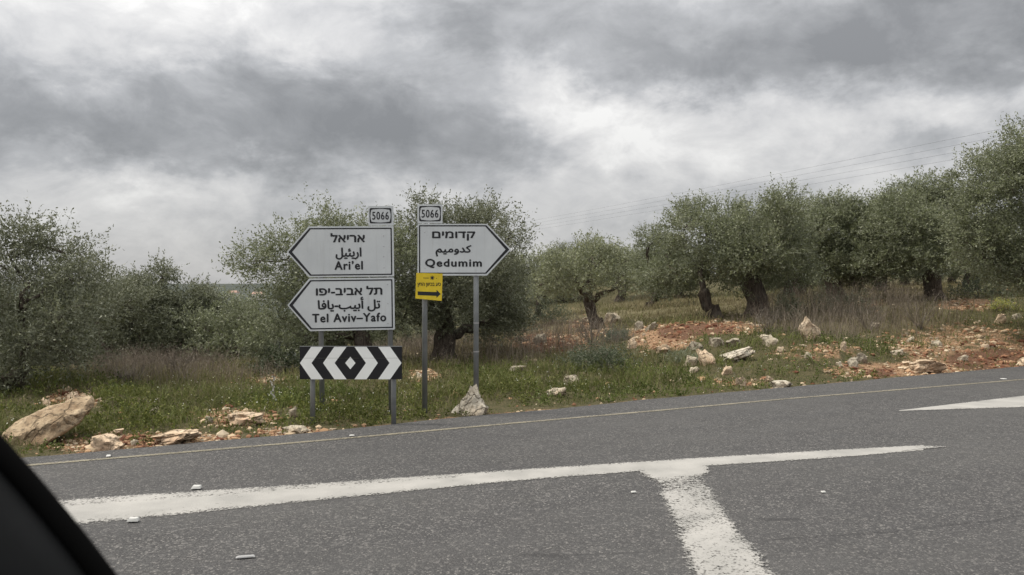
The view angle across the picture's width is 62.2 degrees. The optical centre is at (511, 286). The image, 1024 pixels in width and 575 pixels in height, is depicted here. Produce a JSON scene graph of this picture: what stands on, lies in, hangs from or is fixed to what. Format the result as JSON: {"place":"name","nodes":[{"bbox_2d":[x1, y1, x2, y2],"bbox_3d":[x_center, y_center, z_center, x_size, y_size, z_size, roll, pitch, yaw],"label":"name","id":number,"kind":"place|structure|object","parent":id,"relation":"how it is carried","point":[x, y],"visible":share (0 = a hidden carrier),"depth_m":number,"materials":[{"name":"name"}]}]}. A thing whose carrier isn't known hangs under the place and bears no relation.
{"place":"outdoors","nodes":[
{"label":"outdoors","id":0,"kind":"place"},
{"bbox_2d":[0,433,116,574],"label":"car window frame","id":1,"kind":"object","parent":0,"point":[42,532],"visible":1,"depth_m":0.45,"materials":[{"name":"plastic"}]},
{"bbox_2d":[236,555,254,557],"bbox_3d":[-1.420,1.438,4.521,0.098,0.006,0.027,0,0,-14],"label":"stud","id":2,"kind":"object","parent":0,"point":[242,556],"visible":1,"depth_m":4.51,"materials":[{"name":"white plastic"}]},
{"bbox_2d":[0,274,1023,456],"bbox_3d":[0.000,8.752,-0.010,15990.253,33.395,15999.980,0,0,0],"label":"ground","id":3,"kind":"structure","parent":0,"point":[500,407],"depth_m":14.63,"materials":[{"name":"brown soil"}]},
{"bbox_2d":[2,394,94,446],"bbox_3d":[-4.367,1.291,7.984,0.794,0.500,0.530,0,0,0],"label":"boulder","id":4,"kind":"object","parent":3,"relation":"on","point":[50,423],"visible":0.77,"depth_m":7.84,"materials":[{"name":"stone"}]},
{"bbox_2d":[0,286,105,367],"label":"olive tree","id":5,"kind":"object","parent":3,"relation":"on","point":[58,334],"visible":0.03,"depth_m":22.14,"materials":[{"name":"green plant"}]},
{"bbox_2d":[0,191,137,397],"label":"olive tree","id":6,"kind":"object","parent":3,"relation":"on","point":[25,341],"visible":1,"depth_m":11.61,"materials":[{"name":"green plant"}]},
{"bbox_2d":[67,391,77,399],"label":"rock","id":7,"kind":"object","parent":3,"relation":"on","point":[75,394],"visible":0.52,"depth_m":10.82,"materials":[{"name":"beige stone"}]},
{"bbox_2d":[90,433,123,451],"bbox_3d":[-3.666,1.446,7.636,0.340,0.211,0.262,0,0,0],"label":"rock","id":8,"kind":"object","parent":3,"relation":"on","point":[104,442],"visible":0.56,"depth_m":7.56,"materials":[{"name":"beige stone"}]},
{"bbox_2d":[108,428,123,435],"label":"rock","id":9,"kind":"object","parent":3,"relation":"on","point":[118,431],"visible":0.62,"depth_m":8.27,"materials":[{"name":"beige stone"}]},
{"bbox_2d":[96,358,151,384],"bbox_3d":[-5.503,1.268,12.306,0.756,0.409,0.827,0,0,38],"label":"dry bush","id":10,"kind":"object","parent":3,"relation":"on","point":[129,375],"visible":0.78,"depth_m":12.23,"materials":[{"name":"brown plant"}]},
{"bbox_2d":[68,261,188,364],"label":"olive tree","id":11,"kind":"object","parent":3,"relation":"on","point":[131,298],"visible":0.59,"depth_m":19.48,"materials":[{"name":"green plant"}]},
{"bbox_2d":[104,249,243,363],"bbox_3d":[-8.675,0.775,21.210,3.074,3.488,3.476,0,0,36],"label":"olive tree","id":12,"kind":"object","parent":3,"relation":"on","point":[197,291],"visible":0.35,"depth_m":20.80,"materials":[{"name":"green plant"}]},
{"bbox_2d":[150,429,201,444],"bbox_3d":[-3.132,1.428,7.954,0.444,0.171,0.324,0,0,0],"label":"rock","id":13,"kind":"object","parent":3,"relation":"on","point":[173,437],"visible":0.94,"depth_m":7.85,"materials":[{"name":"beige stone"}]},
{"bbox_2d":[153,348,202,376],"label":"dry bush","id":14,"kind":"object","parent":3,"relation":"on","point":[171,364],"visible":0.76,"depth_m":13.24,"materials":[{"name":"brown plant"}]},
{"bbox_2d":[205,415,214,423],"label":"rock","id":15,"kind":"object","parent":3,"relation":"on","point":[210,420],"visible":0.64,"depth_m":8.79,"materials":[{"name":"grey stone"}]},
{"bbox_2d":[158,284,283,363],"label":"olive tree","id":16,"kind":"object","parent":3,"relation":"on","point":[219,326],"visible":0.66,"depth_m":19.69,"materials":[{"name":"green plant"}]},
{"bbox_2d":[228,411,265,425],"bbox_3d":[-2.750,1.399,8.809,0.390,0.185,0.316,0,0,0],"label":"rock","id":17,"kind":"object","parent":3,"relation":"on","point":[238,417],"visible":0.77,"depth_m":8.73,"materials":[{"name":"beige stone"}]},
{"bbox_2d":[227,307,298,360],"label":"olive tree","id":18,"kind":"object","parent":3,"relation":"on","point":[273,338],"visible":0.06,"depth_m":25.43,"materials":[{"name":"green plant"}]},
{"bbox_2d":[243,340,299,374],"bbox_3d":[-3.985,1.242,14.484,1.068,0.647,0.886,0,0,0],"label":"shrub","id":19,"kind":"object","parent":3,"relation":"on","point":[278,357],"visible":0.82,"depth_m":14.38,"materials":[{"name":"green plant"}]},
{"bbox_2d":[270,375,276,404],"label":"flower stalk","id":20,"kind":"object","parent":3,"relation":"on","point":[273,388],"visible":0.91,"depth_m":9.54,"materials":[{"name":"grey plant"}]},
{"bbox_2d":[287,406,296,416],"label":"rock","id":21,"kind":"object","parent":3,"relation":"on","point":[292,411],"visible":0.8,"depth_m":9.16,"materials":[{"name":"stone"}]},
{"bbox_2d":[281,425,307,433],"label":"rock","id":22,"kind":"object","parent":3,"relation":"on","point":[299,429],"visible":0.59,"depth_m":8.43,"materials":[{"name":"stone"}]},
{"bbox_2d":[275,310,350,357],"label":"olive tree","id":23,"kind":"object","parent":3,"relation":"on","point":[317,336],"visible":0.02,"depth_m":25.49,"materials":[{"name":"green plant"}]},
{"bbox_2d":[211,182,421,368],"bbox_3d":[-3.531,-0.039,15.750,4.026,3.686,3.252,0,0,-19],"label":"olive tree","id":24,"kind":"object","parent":3,"relation":"on","point":[360,337],"visible":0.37,"depth_m":15.01,"materials":[{"name":"green plant"}]},
{"bbox_2d":[287,206,394,414],"bbox_3d":[-1.928,0.346,9.627,1.189,2.518,0.091,-1,0,-7],"label":"direction sign","id":25,"kind":"object","parent":3,"relation":"on","point":[320,304],"visible":1,"depth_m":9.60,"materials":[{"name":"metal"}]},
{"bbox_2d":[300,346,401,423],"bbox_3d":[-1.686,1.109,8.923,1.071,0.965,0.092,0,0,0],"label":"chevron board","id":26,"kind":"object","parent":3,"relation":"on","point":[350,362],"visible":0.9,"depth_m":8.88,"materials":[{"name":"white metal"}]},
{"bbox_2d":[327,310,433,345],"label":"olive tree","id":27,"kind":"object","parent":3,"relation":"on","point":[385,337],"visible":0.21,"depth_m":26.72,"materials":[{"name":"green plant"}]},
{"bbox_2d":[7,355,825,439],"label":"flowers","id":28,"kind":"object","parent":3,"relation":"on","point":[349,393],"visible":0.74,"depth_m":10.81,"materials":[{"name":"white plant"}]},
{"bbox_2d":[406,301,467,338],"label":"olive tree","id":29,"kind":"object","parent":3,"relation":"on","point":[429,330],"visible":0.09,"depth_m":37.31,"materials":[{"name":"green plant"}]},
{"bbox_2d":[371,182,545,360],"bbox_3d":[-0.867,-0.159,16.533,3.720,3.973,3.680,0,0,-27],"label":"olive tree","id":30,"kind":"object","parent":3,"relation":"on","point":[507,312],"visible":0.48,"depth_m":16.23,"materials":[{"name":"green plant"}]},
{"bbox_2d":[417,204,510,412],"bbox_3d":[-0.550,0.320,9.791,1.075,2.524,0.091,0,0,0],"label":"direction sign","id":31,"kind":"object","parent":3,"relation":"on","point":[475,251],"visible":0.99,"depth_m":9.75,"materials":[{"name":"metal"}]},
{"bbox_2d":[415,273,442,300],"bbox_3d":[-0.952,0.006,9.740,0.313,0.322,0.006,0,0,0],"label":"yellow sign","id":32,"kind":"object","parent":31,"relation":"attached to","point":[428,286],"visible":1,"depth_m":9.74,"materials":[{"name":"yellow metal"}]},
{"bbox_2d":[451,384,488,415],"bbox_3d":[-0.495,1.381,9.765,0.481,0.531,0.313,0,0,15],"label":"rock","id":33,"kind":"object","parent":3,"relation":"on","point":[472,401],"visible":0.67,"depth_m":9.67,"materials":[{"name":"white stone"}]},
{"bbox_2d":[452,266,541,328],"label":"olive tree","id":34,"kind":"object","parent":3,"relation":"on","point":[522,282],"visible":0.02,"depth_m":26.78,"materials":[{"name":"green plant"}]},
{"bbox_2d":[6,274,1016,418],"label":"dry grass","id":35,"kind":"structure","parent":3,"relation":"on","point":[555,325],"depth_m":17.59,"materials":[{"name":"brown plant"}]},
{"bbox_2d":[0,280,1023,455],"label":"grass","id":36,"kind":"structure","parent":3,"relation":"on","point":[217,395],"depth_m":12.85,"materials":[{"name":"green plant"}]},
{"bbox_2d":[509,365,525,372],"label":"rock","id":37,"kind":"object","parent":3,"relation":"on","point":[522,366],"visible":0.44,"depth_m":14.09,"materials":[{"name":"grey stone"}]},
{"bbox_2d":[22,287,1023,453],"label":"rubble","id":38,"kind":"object","parent":3,"relation":"on","point":[222,434],"visible":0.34,"depth_m":14.86,"materials":[{"name":"stone"}]},
{"bbox_2d":[533,333,546,342],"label":"rock","id":39,"kind":"object","parent":3,"relation":"on","point":[540,338],"visible":0.52,"depth_m":18.22,"materials":[{"name":"grey stone"}]},
{"bbox_2d":[505,244,584,317],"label":"olive tree","id":40,"kind":"object","parent":3,"relation":"on","point":[536,261],"visible":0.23,"depth_m":32.51,"materials":[{"name":"green plant"}]},
{"bbox_2d":[531,295,575,324],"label":"shrub","id":41,"kind":"object","parent":3,"relation":"on","point":[551,316],"visible":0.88,"depth_m":26.91,"materials":[{"name":"green plant"}]},
{"bbox_2d":[547,387,565,396],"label":"rock","id":42,"kind":"object","parent":3,"relation":"on","point":[560,390],"visible":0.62,"depth_m":11.13,"materials":[{"name":"stone"}]},
{"bbox_2d":[538,238,594,301],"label":"olive tree","id":43,"kind":"object","parent":3,"relation":"on","point":[560,247],"visible":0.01,"depth_m":43.90,"materials":[{"name":"green plant"}]},
{"bbox_2d":[563,375,578,385],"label":"rock","id":44,"kind":"object","parent":3,"relation":"on","point":[570,377],"visible":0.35,"depth_m":12.57,"materials":[{"name":"stone"}]},
{"bbox_2d":[509,227,644,328],"bbox_3d":[1.862,-0.026,22.303,3.478,3.050,3.279,0,0,-27],"label":"olive tree","id":45,"kind":"object","parent":3,"relation":"on","point":[605,267],"visible":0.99,"depth_m":21.75,"materials":[{"name":"green plant"}]},
{"bbox_2d":[564,239,611,267],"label":"olive tree","id":46,"kind":"object","parent":3,"relation":"on","point":[585,250],"visible":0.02,"depth_m":51.69,"materials":[{"name":"green plant"}]},
{"bbox_2d":[571,301,613,344],"bbox_3d":[1.615,0.760,17.543,0.949,0.985,0.808,0,0,-43],"label":"dry bush","id":47,"kind":"object","parent":3,"relation":"on","point":[590,319],"visible":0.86,"depth_m":17.49,"materials":[{"name":"brown plant"}]},
{"bbox_2d":[552,338,642,371],"bbox_3d":[1.391,1.155,14.174,1.434,0.603,1.219,0,0,44],"label":"shrub","id":48,"kind":"object","parent":3,"relation":"on","point":[597,356],"visible":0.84,"depth_m":14.09,"materials":[{"name":"green plant"}]},
{"bbox_2d":[605,313,621,323],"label":"rock","id":49,"kind":"object","parent":3,"relation":"on","point":[615,316],"visible":0.52,"depth_m":23.87,"materials":[{"name":"stone"}]},
{"bbox_2d":[600,323,634,342],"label":"shrub","id":50,"kind":"object","parent":3,"relation":"on","point":[609,336],"visible":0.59,"depth_m":17.39,"materials":[{"name":"green plant"}]},
{"bbox_2d":[590,241,657,301],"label":"olive tree","id":51,"kind":"object","parent":3,"relation":"on","point":[619,298],"visible":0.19,"depth_m":39.87,"materials":[{"name":"green plant"}]},
{"bbox_2d":[627,337,636,348],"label":"rock","id":52,"kind":"object","parent":3,"relation":"on","point":[632,341],"visible":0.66,"depth_m":16.27,"materials":[{"name":"beige stone"}]},
{"bbox_2d":[634,321,643,330],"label":"rock","id":53,"kind":"object","parent":3,"relation":"on","point":[638,325],"visible":0.7,"depth_m":18.25,"materials":[{"name":"grey stone"}]},
{"bbox_2d":[645,322,657,330],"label":"rock","id":54,"kind":"object","parent":3,"relation":"on","point":[653,324],"visible":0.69,"depth_m":17.44,"materials":[{"name":"grey stone"}]},
{"bbox_2d":[620,219,698,306],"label":"olive tree","id":55,"kind":"object","parent":3,"relation":"on","point":[638,262],"visible":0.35,"depth_m":30.45,"materials":[{"name":"green plant"}]},
{"bbox_2d":[655,344,669,352],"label":"rock","id":56,"kind":"object","parent":3,"relation":"on","point":[665,346],"visible":0.66,"depth_m":15.53,"materials":[{"name":"beige stone"}]},
{"bbox_2d":[629,250,715,297],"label":"olive tree","id":57,"kind":"object","parent":3,"relation":"on","point":[680,290],"visible":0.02,"depth_m":37.90,"materials":[{"name":"green plant"}]},
{"bbox_2d":[658,347,709,363],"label":"shrub","id":58,"kind":"object","parent":3,"relation":"on","point":[682,353],"visible":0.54,"depth_m":14.63,"materials":[{"name":"green plant"}]},
{"bbox_2d":[683,355,697,365],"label":"rock","id":59,"kind":"object","parent":3,"relation":"on","point":[692,360],"visible":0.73,"depth_m":14.23,"materials":[{"name":"stone"}]},
{"bbox_2d":[689,367,698,373],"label":"rock","id":60,"kind":"object","parent":3,"relation":"on","point":[696,369],"visible":0.62,"depth_m":13.44,"materials":[{"name":"stone"}]},
{"bbox_2d":[688,341,703,349],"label":"rock","id":61,"kind":"object","parent":3,"relation":"on","point":[693,344],"visible":0.67,"depth_m":15.54,"materials":[{"name":"grey stone"}]},
{"bbox_2d":[631,188,762,319],"bbox_3d":[4.539,-0.708,21.315,2.960,3.661,3.725,0,0,-32],"label":"olive tree","id":62,"kind":"object","parent":3,"relation":"on","point":[666,267],"visible":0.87,"depth_m":21.02,"materials":[{"name":"green plant"}]},
{"bbox_2d":[696,348,715,365],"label":"rock","id":63,"kind":"object","parent":3,"relation":"on","point":[705,355],"visible":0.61,"depth_m":14.03,"materials":[{"name":"beige stone"}]},
{"bbox_2d":[708,337,724,346],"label":"rock","id":64,"kind":"object","parent":3,"relation":"on","point":[712,341],"visible":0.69,"depth_m":15.49,"materials":[{"name":"grey stone"}]},
{"bbox_2d":[721,366,732,374],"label":"rock","id":65,"kind":"object","parent":3,"relation":"on","point":[726,369],"visible":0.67,"depth_m":13.17,"materials":[{"name":"beige stone"}]},
{"bbox_2d":[725,338,740,347],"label":"rock","id":66,"kind":"object","parent":3,"relation":"on","point":[733,340],"visible":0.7,"depth_m":15.29,"materials":[{"name":"grey stone"}]},
{"bbox_2d":[719,346,754,362],"bbox_3d":[3.833,1.189,14.458,0.581,0.332,0.406,0,0,0],"label":"rock","id":67,"kind":"object","parent":3,"relation":"on","point":[738,353],"visible":0.84,"depth_m":14.33,"materials":[{"name":"white stone"}]},
{"bbox_2d":[735,377,746,385],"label":"rock","id":68,"kind":"object","parent":3,"relation":"on","point":[741,382],"visible":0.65,"depth_m":12.44,"materials":[{"name":"brown stone"}]},
{"bbox_2d":[687,172,831,317],"bbox_3d":[6.224,-0.774,21.265,3.971,3.811,4.424,0,0,0],"label":"olive tree","id":69,"kind":"object","parent":3,"relation":"on","point":[778,214],"visible":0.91,"depth_m":20.26,"materials":[{"name":"green plant"}]},
{"bbox_2d":[751,303,781,334],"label":"dry bush","id":70,"kind":"object","parent":3,"relation":"on","point":[773,317],"visible":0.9,"depth_m":16.12,"materials":[{"name":"brown plant"}]},
{"bbox_2d":[760,334,777,346],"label":"rock","id":71,"kind":"object","parent":3,"relation":"on","point":[767,339],"visible":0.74,"depth_m":15.04,"materials":[{"name":"stone"}]},
{"bbox_2d":[770,380,792,387],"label":"rock","id":72,"kind":"object","parent":3,"relation":"on","point":[779,383],"visible":0.68,"depth_m":12.22,"materials":[{"name":"white stone"}]},
{"bbox_2d":[739,230,827,296],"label":"olive tree","id":73,"kind":"object","parent":3,"relation":"on","point":[790,277],"depth_m":29.77,"materials":[{"name":"green plant"}]},
{"bbox_2d":[768,286,805,319],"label":"shrub","id":74,"kind":"object","parent":3,"relation":"on","point":[785,302],"visible":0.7,"depth_m":19.98,"materials":[{"name":"green plant"}]},
{"bbox_2d":[750,216,839,293],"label":"olive tree","id":75,"kind":"object","parent":3,"relation":"on","point":[806,289],"visible":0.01,"depth_m":32.76,"materials":[{"name":"green plant"}]},
{"bbox_2d":[798,316,820,340],"bbox_3d":[5.396,0.859,15.385,0.399,0.627,0.287,0,0,32],"label":"rock","id":76,"kind":"object","parent":3,"relation":"on","point":[808,326],"visible":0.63,"depth_m":15.31,"materials":[{"name":"brown stone"}]},
{"bbox_2d":[798,284,882,312],"bbox_3d":[8.358,0.345,21.447,1.792,0.822,2.121,0,0,-43],"label":"shrub","id":77,"kind":"object","parent":3,"relation":"on","point":[832,304],"visible":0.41,"depth_m":21.32,"materials":[{"name":"green plant"}]},
{"bbox_2d":[840,341,846,350],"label":"rock","id":78,"kind":"object","parent":3,"relation":"on","point":[843,346],"visible":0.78,"depth_m":14.73,"materials":[{"name":"brown stone"}]},
{"bbox_2d":[796,183,909,301],"bbox_3d":[9.721,-1.084,24.787,3.933,3.797,3.811,0,0,0],"label":"olive tree","id":79,"kind":"object","parent":3,"relation":"on","point":[840,214],"visible":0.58,"depth_m":24.09,"materials":[{"name":"green plant"}]},
{"bbox_2d":[847,357,858,366],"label":"rock","id":80,"kind":"object","parent":3,"relation":"on","point":[852,361],"visible":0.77,"depth_m":14.10,"materials":[{"name":"grey stone"}]},
{"bbox_2d":[856,353,867,363],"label":"rock","id":81,"kind":"object","parent":3,"relation":"on","point":[862,357],"visible":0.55,"depth_m":14.38,"materials":[{"name":"grey stone"}]},
{"bbox_2d":[843,301,894,331],"bbox_3d":[7.730,0.673,18.391,1.205,0.699,0.781,0,0,0],"label":"dry bush","id":82,"kind":"object","parent":3,"relation":"on","point":[862,315],"visible":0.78,"depth_m":18.33,"materials":[{"name":"brown plant"}]},
{"bbox_2d":[891,349,903,355],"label":"rock","id":83,"kind":"object","parent":3,"relation":"on","point":[896,351],"visible":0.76,"depth_m":15.34,"materials":[{"name":"stone"}]},
{"bbox_2d":[866,193,939,291],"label":"olive tree","id":84,"kind":"object","parent":3,"relation":"on","point":[922,270],"visible":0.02,"depth_m":32.27,"materials":[{"name":"green plant"}]},
{"bbox_2d":[845,165,985,301],"bbox_3d":[11.015,-1.318,22.842,4.098,4.149,4.192,0,0,0],"label":"olive tree","id":85,"kind":"object","parent":3,"relation":"on","point":[921,247],"visible":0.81,"depth_m":22.55,"materials":[{"name":"green plant"}]},
{"bbox_2d":[894,289,943,329],"bbox_3d":[9.013,0.516,18.661,1.106,0.932,0.794,0,0,-21],"label":"dry bush","id":86,"kind":"object","parent":3,"relation":"on","point":[922,321],"visible":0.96,"depth_m":18.62,"materials":[{"name":"brown plant"}]},
{"bbox_2d":[902,359,946,373],"bbox_3d":[6.908,1.417,14.416,0.789,0.358,0.574,0,0,0],"label":"rock","id":87,"kind":"object","parent":3,"relation":"on","point":[920,366],"visible":0.68,"depth_m":14.23,"materials":[{"name":"beige stone"}]},
{"bbox_2d":[888,263,960,284],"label":"olive tree","id":88,"kind":"object","parent":3,"relation":"on","point":[920,278],"visible":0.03,"depth_m":36.82,"materials":[{"name":"green plant"}]},
{"bbox_2d":[930,340,941,346],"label":"rock","id":89,"kind":"object","parent":3,"relation":"on","point":[937,342],"visible":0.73,"depth_m":16.68,"materials":[{"name":"stone"}]},
{"bbox_2d":[941,268,963,282],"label":"olive tree","id":90,"kind":"object","parent":3,"relation":"on","point":[951,277],"visible":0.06,"depth_m":39.49,"materials":[{"name":"green plant"}]},
{"bbox_2d":[957,355,968,360],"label":"rock","id":91,"kind":"object","parent":3,"relation":"on","point":[963,357],"visible":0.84,"depth_m":15.73,"materials":[{"name":"stone"}]},
{"bbox_2d":[920,202,1023,292],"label":"olive tree","id":92,"kind":"object","parent":3,"relation":"on","point":[966,277],"visible":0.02,"depth_m":27.86,"materials":[{"name":"green plant"}]},
{"bbox_2d":[927,111,1023,315],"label":"olive tree","id":93,"kind":"object","parent":3,"relation":"on","point":[1007,161],"visible":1,"depth_m":17.23,"materials":[{"name":"green plant"}]},
{"bbox_2d":[945,272,1007,298],"bbox_3d":[12.583,-0.035,22.936,1.853,0.828,1.592,0,0,0],"label":"shrub","id":94,"kind":"object","parent":3,"relation":"on","point":[976,286],"visible":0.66,"depth_m":22.77,"materials":[{"name":"green plant"}]},
{"bbox_2d":[994,313,1006,323],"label":"rock","id":95,"kind":"object","parent":3,"relation":"on","point":[1001,317],"visible":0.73,"depth_m":19.27,"materials":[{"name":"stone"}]},
{"bbox_2d":[986,297,1021,311],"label":"shrub","id":96,"kind":"object","parent":3,"relation":"on","point":[999,304],"visible":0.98,"depth_m":20.55,"materials":[{"name":"green plant"}]},
{"bbox_2d":[1016,357,1023,365],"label":"rock","id":97,"kind":"object","parent":3,"relation":"on","point":[1020,361],"visible":0.5,"depth_m":15.68,"materials":[{"name":"beige stone"}]},
{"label":"power pole","id":98,"kind":"object","parent":3,"relation":"on","visible":0},
{"bbox_2d":[504,125,1017,232],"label":"power line","id":99,"kind":"object","parent":98,"relation":"attached to","point":[791,176],"visible":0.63,"depth_m":61.83,"materials":[{"name":"metal"}]},
{"bbox_2d":[0,0,1023,283],"label":"sky","id":100,"kind":"structure","parent":0,"point":[176,125],"materials":[{"name":"grey"}]},
{"bbox_2d":[22,366,1023,574],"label":"road","id":101,"kind":"structure","parent":0,"point":[953,504],"depth_m":6.03,"materials":[{"name":"grey asphalt"}]},
{"bbox_2d":[127,517,139,521],"bbox_3d":[-2.329,1.432,5.219,0.066,0.018,0.047,0,0,-6],"label":"road stud","id":102,"kind":"object","parent":101,"relation":"on","point":[133,519],"visible":1,"depth_m":5.20,"materials":[{"name":"white plastic"}]},
{"bbox_2d":[59,445,923,523],"bbox_3d":[-0.034,1.446,6.474,7.981,0.001,0.731,0,0,-20],"label":"road centre line","id":103,"kind":"object","parent":101,"relation":"on","point":[126,507],"visible":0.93,"depth_m":6.07,"materials":[{"name":"white paint"}]},
{"bbox_2d":[28,379,1023,465],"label":"road edge line","id":104,"kind":"object","parent":101,"relation":"on","point":[474,426],"visible":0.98,"depth_m":8.69,"materials":[{"name":"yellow paint"}]},
{"bbox_2d":[640,464,774,574],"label":"road stop line","id":105,"kind":"object","parent":101,"relation":"on","point":[724,532],"visible":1,"depth_m":5.01,"materials":[{"name":"white paint"}]},
{"bbox_2d":[903,446,940,450],"bbox_3d":[3.665,1.443,7.625,0.564,0.001,0.179,0,0,-19],"label":"road line tail","id":106,"kind":"object","parent":101,"relation":"on","point":[911,447],"visible":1,"depth_m":7.60},
{"bbox_2d":[899,396,1023,410],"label":"road arrow tip","id":107,"kind":"object","parent":101,"relation":"on","point":[1015,401],"visible":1,"depth_m":10.38,"materials":[{"name":"white paint"}]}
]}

